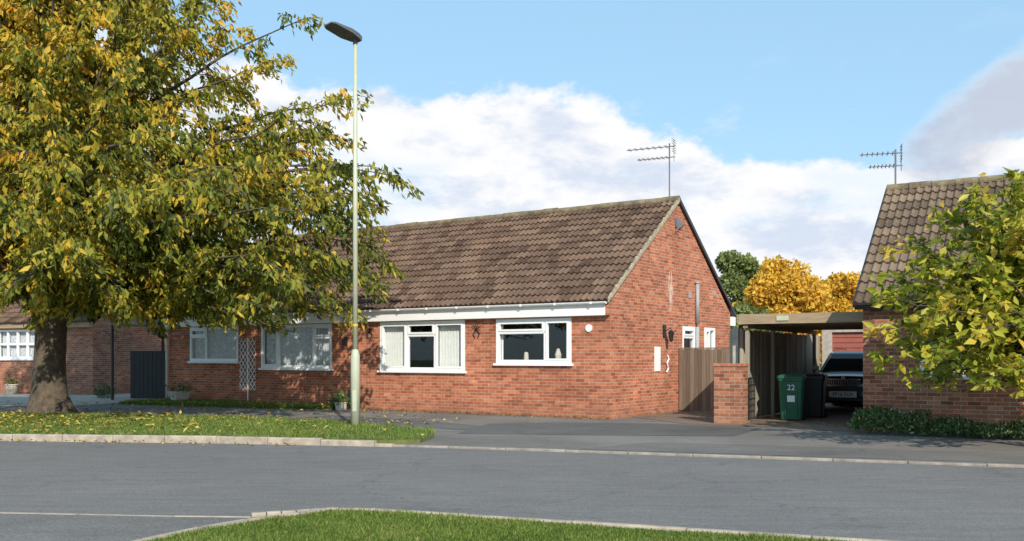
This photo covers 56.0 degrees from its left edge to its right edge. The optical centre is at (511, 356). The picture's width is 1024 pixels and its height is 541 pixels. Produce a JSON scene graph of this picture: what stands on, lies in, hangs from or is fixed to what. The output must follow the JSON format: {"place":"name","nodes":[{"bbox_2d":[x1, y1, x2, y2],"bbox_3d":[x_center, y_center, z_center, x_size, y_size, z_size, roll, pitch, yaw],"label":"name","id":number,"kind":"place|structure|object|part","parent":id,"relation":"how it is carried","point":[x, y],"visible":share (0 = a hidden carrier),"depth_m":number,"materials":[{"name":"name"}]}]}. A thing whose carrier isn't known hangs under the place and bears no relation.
{"place":"outdoors","nodes":[
{"label":"outdoors","id":0,"kind":"place"},
{"bbox_2d":[0,393,168,405],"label":"forecourt","id":1,"kind":"structure","parent":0,"point":[19,398],"depth_m":31.57,"materials":[{"name":"concrete"}]},
{"bbox_2d":[1,375,23,393],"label":"plant pot","id":2,"kind":"object","parent":1,"relation":"on","point":[11,387],"visible":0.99,"depth_m":36.10,"materials":[{"name":"white ceramic"}]},
{"bbox_2d":[92,384,115,397],"bbox_3d":[-13.874,1.167,32.770,0.824,0.581,0.792,0,0,0],"label":"shrub","id":3,"kind":"object","parent":1,"relation":"on","point":[107,388],"visible":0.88,"depth_m":32.70,"materials":[{"name":"green plant"}]},
{"bbox_2d":[0,513,260,540],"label":"road","id":4,"kind":"structure","parent":0,"point":[39,527],"depth_m":8.03,"materials":[{"name":"grey asphalt"}]},
{"bbox_2d":[147,507,862,540],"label":"grass","id":5,"kind":"structure","parent":0,"point":[395,527],"depth_m":7.58,"materials":[{"name":"green plant"}]},
{"bbox_2d":[0,441,1023,540],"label":"road","id":6,"kind":"structure","parent":0,"point":[897,502],"depth_m":10.56,"materials":[{"name":"grey asphalt"}]},
{"bbox_2d":[6,439,296,445],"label":"fallen leaves","id":7,"kind":"object","parent":6,"relation":"on","point":[147,441],"visible":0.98,"depth_m":15.92,"materials":[{"name":"yellow plant"}]},
{"bbox_2d":[0,434,394,446],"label":"kerb","id":8,"kind":"structure","parent":6,"relation":"on","point":[180,438],"depth_m":16.01,"materials":[{"name":"concrete"}]},
{"bbox_2d":[393,444,1023,467],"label":"dropped kerb","id":9,"kind":"structure","parent":6,"relation":"on","point":[750,457],"depth_m":13.69,"materials":[{"name":"concrete"}]},
{"bbox_2d":[0,393,1023,464],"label":"pavement","id":10,"kind":"structure","parent":0,"point":[788,437],"depth_m":16.76,"materials":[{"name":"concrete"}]},
{"bbox_2d":[1,332,2,356],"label":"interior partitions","id":11,"kind":"object","parent":10,"relation":"on","point":[2,345],"visible":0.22,"depth_m":40.77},
{"bbox_2d":[108,321,168,399],"bbox_3d":[-10.955,0.120,33.083,3.400,2.560,4.827,0,0,12],"label":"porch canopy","id":12,"kind":"object","parent":10,"relation":"on","point":[147,374],"visible":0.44,"depth_m":31.23,"materials":[{"name":"wood"}]},
{"bbox_2d":[0,0,424,413],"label":"cherry tree","id":13,"kind":"object","parent":10,"relation":"on","point":[89,234],"visible":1,"depth_m":21.27,"materials":[{"name":"green plant"}]},
{"bbox_2d":[0,410,434,443],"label":"grass verge","id":14,"kind":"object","parent":10,"relation":"on","point":[415,440],"depth_m":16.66,"materials":[{"name":"plant"}]},
{"bbox_2d":[118,403,334,409],"bbox_3d":[-7.798,1.395,27.732,7.428,0.050,2.202,0,0,26],"label":"garden strip","id":15,"kind":"object","parent":10,"relation":"on","point":[229,407],"visible":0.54,"depth_m":26.62,"materials":[{"name":"plant"}]},
{"bbox_2d":[164,381,193,399],"bbox_3d":[-10.008,1.042,29.056,0.937,0.716,0.957,0,0,0],"label":"plant pot","id":16,"kind":"object","parent":15,"relation":"on","point":[183,393],"visible":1,"depth_m":28.96,"materials":[{"name":"white ceramic"}]},
{"bbox_2d":[118,398,334,408],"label":"garden grass","id":17,"kind":"structure","parent":15,"relation":"on","point":[198,402],"depth_m":27.13,"materials":[{"name":"green plant"}]},
{"bbox_2d":[124,398,332,406],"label":"fallen leaves","id":18,"kind":"object","parent":17,"relation":"on","point":[322,405],"visible":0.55,"depth_m":27.34,"materials":[{"name":"yellow plant"}]},
{"bbox_2d":[0,400,458,424],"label":"fallen leaves path","id":19,"kind":"structure","parent":10,"relation":"on","point":[162,412],"depth_m":23.99,"materials":[{"name":"yellow plant"}]},
{"bbox_2d":[326,395,350,407],"bbox_3d":[-4.598,1.228,25.883,0.770,0.460,0.786,0,0,0],"label":"shrub","id":20,"kind":"object","parent":10,"relation":"on","point":[333,405],"visible":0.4,"depth_m":25.81,"materials":[{"name":"green plant"}]},
{"bbox_2d":[331,390,349,409],"bbox_3d":[-4.498,1.131,25.480,0.477,0.577,0.549,0,0,-34],"label":"plant pot","id":21,"kind":"object","parent":10,"relation":"on","point":[339,404],"visible":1,"depth_m":25.41,"materials":[{"name":"ceramic"}]},
{"bbox_2d":[324,21,361,424],"bbox_3d":[-3.242,-2.481,18.639,0.727,7.802,0.440,0,0,-41],"label":"street lamp","id":22,"kind":"object","parent":10,"relation":"on","point":[344,32],"visible":0.93,"depth_m":18.76,"materials":[{"name":"metal"}]},
{"bbox_2d":[352,390,356,410],"bbox_3d":[-3.059,0.850,18.710,0.080,0.400,0.004,0,0,0],"label":"access door","id":23,"kind":"structure","parent":22,"relation":"in","point":[354,392],"depth_m":18.71,"materials":[{"name":"paint"}]},
{"bbox_2d":[289,415,485,429],"bbox_3d":[-2.650,1.395,20.800,5.699,0.001,1.677,0,0,38],"label":"pavement patch","id":24,"kind":"object","parent":10,"relation":"on","point":[436,424],"visible":0.86,"depth_m":20.52,"materials":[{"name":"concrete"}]},
{"bbox_2d":[348,407,609,419],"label":"fallen leaves","id":25,"kind":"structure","parent":10,"relation":"on","point":[432,411],"depth_m":23.26,"materials":[{"name":"plant"}]},
{"bbox_2d":[460,422,760,435],"bbox_3d":[2.032,1.396,18.795,5.642,0.001,3.264,0,0,9],"label":"pavement patch","id":26,"kind":"object","parent":10,"relation":"on","point":[560,428],"visible":1,"depth_m":18.56,"materials":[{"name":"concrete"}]},
{"bbox_2d":[713,363,748,423],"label":"brick pier","id":27,"kind":"structure","parent":10,"relation":"on","point":[730,393],"depth_m":20.16,"materials":[{"name":"brick"}]},
{"bbox_2d":[748,377,755,419],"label":"iron gate","id":28,"kind":"structure","parent":27,"relation":"attached to","point":[750,391],"depth_m":20.71,"materials":[{"name":"metal"}]},
{"bbox_2d":[583,442,1023,462],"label":"pavement patch","id":29,"kind":"object","parent":10,"relation":"on","point":[836,452],"visible":1,"depth_m":14.23,"materials":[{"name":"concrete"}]},
{"bbox_2d":[822,329,862,405],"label":"garage","id":30,"kind":"structure","parent":10,"relation":"on","point":[847,340],"depth_m":27.93,"materials":[{"name":"paint"}]},
{"bbox_2d":[832,332,862,405],"bbox_3d":[10.414,0.340,27.457,2.480,2.120,0.040,0,0,30],"label":"garage door","id":31,"kind":"structure","parent":30,"relation":"in","point":[850,341],"depth_m":27.84,"materials":[{"name":"red metal"}]},
{"bbox_2d":[844,405,1023,437],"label":"groundcover plants","id":32,"kind":"object","parent":10,"relation":"on","point":[951,425],"visible":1,"depth_m":17.13,"materials":[{"name":"green plant"}]},
{"bbox_2d":[862,167,1023,398],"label":"magnolia tree","id":33,"kind":"object","parent":10,"relation":"on","point":[978,307],"visible":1,"depth_m":14.57,"materials":[{"name":"green plant"}]},
{"bbox_2d":[1,0,1023,298],"label":"sky","id":34,"kind":"structure","parent":0,"point":[770,109],"materials":[{"name":"blue"}]},
{"bbox_2d":[640,411,848,426],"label":"fallen leaves","id":35,"kind":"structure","parent":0,"point":[759,417],"depth_m":22.13,"materials":[{"name":"brown plant"}]},
{"bbox_2d":[633,405,865,430],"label":"driveway","id":36,"kind":"structure","parent":0,"point":[843,413],"depth_m":21.16,"materials":[{"name":"grey concrete"}]},
{"bbox_2d":[679,347,778,412],"bbox_3d":[5.374,0.560,23.999,2.594,1.600,0.071,0,0,34],"label":"wooden fence","id":37,"kind":"object","parent":36,"relation":"on","point":[696,380],"visible":0.54,"depth_m":24.38,"materials":[{"name":"brown wood"}]},
{"bbox_2d":[730,327,819,417],"bbox_3d":[6.785,0.375,24.351,0.306,2.050,7.648,0,0,30],"label":"wooden fence","id":38,"kind":"object","parent":36,"relation":"on","point":[760,356],"visible":0.54,"depth_m":22.68,"materials":[{"name":"wood"}]},
{"bbox_2d":[777,374,806,419],"bbox_3d":[6.197,0.890,21.319,0.590,1.020,0.760,0,0,20],"label":"wheelie bin","id":39,"kind":"object","parent":36,"relation":"on","point":[791,389],"visible":1,"depth_m":21.05,"materials":[{"name":"green plastic"}]},
{"bbox_2d":[737,312,862,421],"bbox_3d":[7.673,0.245,22.687,2.850,2.310,6.620,0,0,30],"label":"carport","id":40,"kind":"object","parent":36,"relation":"on","point":[805,323],"visible":0.7,"depth_m":20.61,"materials":[{"name":"wood"}]},
{"bbox_2d":[803,373,827,416],"bbox_3d":[6.988,0.890,22.318,0.590,1.020,0.760,0,0,25],"label":"wheelie bin","id":41,"kind":"object","parent":36,"relation":"on","point":[814,394],"visible":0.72,"depth_m":22.05,"materials":[{"name":"black plastic"}]},
{"bbox_2d":[812,348,862,405],"bbox_3d":[9.379,0.584,26.052,2.120,1.633,4.274,0,0,30],"label":"parked car","id":42,"kind":"object","parent":36,"relation":"on","point":[843,370],"visible":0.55,"depth_m":24.47,"materials":[{"name":"black paint"}]},
{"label":"windows","id":43,"kind":"part","parent":42,"relation":"part of","materials":[{"name":"black glass"}]},
{"label":"ground","id":44,"kind":"structure","parent":0,"visible":0},
{"bbox_2d":[0,314,168,394],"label":"brick walls","id":45,"kind":"structure","parent":44,"relation":"on","point":[88,360],"depth_m":36.06,"materials":[{"name":"brown brick"}]},
{"bbox_2d":[0,329,34,359],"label":"frame","id":46,"kind":"object","parent":45,"relation":"attached to","point":[18,344],"visible":0.69,"depth_m":37.00,"materials":[{"name":"white plastic"}]},
{"bbox_2d":[3,332,34,356],"bbox_3d":[-18.703,-0.505,37.016,2.544,1.090,0.037,0,0,24],"label":"curtain","id":47,"kind":"object","parent":46,"relation":"hanging from","point":[13,348],"visible":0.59,"depth_m":37.21,"materials":[{"name":"white fabric"}]},
{"bbox_2d":[0,322,92,328],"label":"timber fascia","id":48,"kind":"structure","parent":45,"relation":"attached to","point":[20,325],"depth_m":36.54,"materials":[{"name":"wood"}]},
{"bbox_2d":[0,299,93,323],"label":"roof tiles front","id":49,"kind":"object","parent":45,"relation":"on","point":[12,316],"visible":0.08,"depth_m":37.05,"materials":[{"name":"brown tile"}]},
{"bbox_2d":[133,508,328,540],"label":"grass edging kerb","id":50,"kind":"structure","parent":44,"relation":"on","point":[220,524],"depth_m":8.03,"materials":[{"name":"concrete"}]},
{"bbox_2d":[0,507,894,540],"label":"kerb","id":51,"kind":"structure","parent":44,"relation":"on","point":[622,525],"depth_m":8.08,"materials":[{"name":"concrete"}]},
{"bbox_2d":[164,138,735,418],"bbox_3d":[-2.186,-2.060,29.094,16.140,7.120,7.873,0,0,34],"label":"brick bungalow","id":52,"kind":"object","parent":44,"relation":"on","point":[604,310],"visible":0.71,"depth_m":24.80,"materials":[{"name":"red brick"}]},
{"bbox_2d":[187,326,239,362],"bbox_3d":[-9.060,-0.368,29.368,2.340,1.105,0.220,0,0,34],"label":"window","id":53,"kind":"structure","parent":52,"relation":"in","point":[220,347],"depth_m":29.50,"materials":[{"name":"white plastic"}]},
{"bbox_2d":[258,324,332,370],"bbox_3d":[-6.123,-0.272,27.385,2.950,1.295,0.220,0,0,34],"label":"window","id":54,"kind":"structure","parent":52,"relation":"in","point":[311,347],"depth_m":27.42,"materials":[{"name":"white plastic"}]},
{"bbox_2d":[377,320,466,372],"bbox_3d":[-2.310,-0.258,24.811,2.910,1.325,0.225,0,0,34],"label":"window lounge","id":55,"kind":"structure","parent":52,"relation":"in","point":[394,336],"depth_m":24.71,"materials":[{"name":"white plastic"}]},
{"bbox_2d":[493,318,572,365],"bbox_3d":[0.519,-0.353,22.898,2.220,1.115,0.220,0,0,34],"label":"window frame","id":56,"kind":"structure","parent":52,"relation":"in","point":[545,322],"depth_m":22.81,"materials":[{"name":"white plastic"}]},
{"bbox_2d":[682,326,694,347],"bbox_3d":[4.605,-0.348,25.302,0.220,0.905,0.900,0,0,34],"label":"side window","id":57,"kind":"structure","parent":52,"relation":"in","point":[691,336],"depth_m":25.27,"materials":[{"name":"white plastic"}]},
{"bbox_2d":[704,328,714,347],"bbox_3d":[5.392,-0.273,26.466,0.220,1.055,0.850,0,0,34],"label":"side window","id":58,"kind":"structure","parent":52,"relation":"in","point":[706,330],"depth_m":26.38,"materials":[{"name":"white plastic"}]},
{"bbox_2d":[714,250,760,308],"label":"green tree","id":59,"kind":"object","parent":44,"relation":"on","point":[739,270],"visible":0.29,"depth_m":60.83,"materials":[{"name":"green plant"}]},
{"bbox_2d":[730,303,783,332],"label":"green tree","id":60,"kind":"object","parent":44,"relation":"on","point":[743,309],"visible":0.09,"depth_m":47.27,"materials":[{"name":"green plant"}]},
{"bbox_2d":[732,254,832,363],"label":"autumn tree","id":61,"kind":"object","parent":44,"relation":"on","point":[777,285],"visible":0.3,"depth_m":54.17,"materials":[{"name":"yellow plant"}]},
{"bbox_2d":[820,271,862,360],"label":"autumn tree","id":62,"kind":"object","parent":44,"relation":"on","point":[843,286],"visible":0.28,"depth_m":65.14,"materials":[{"name":"yellow plant"}]},
{"bbox_2d":[853,143,1023,435],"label":"brick bungalow","id":63,"kind":"object","parent":44,"relation":"on","point":[905,211],"visible":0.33,"depth_m":18.26,"materials":[{"name":"red brick"}]},
{"bbox_2d":[920,332,1023,379],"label":"front window","id":64,"kind":"structure","parent":63,"relation":"in","point":[964,376],"depth_m":17.68,"materials":[{"name":"white plastic"}]}
]}

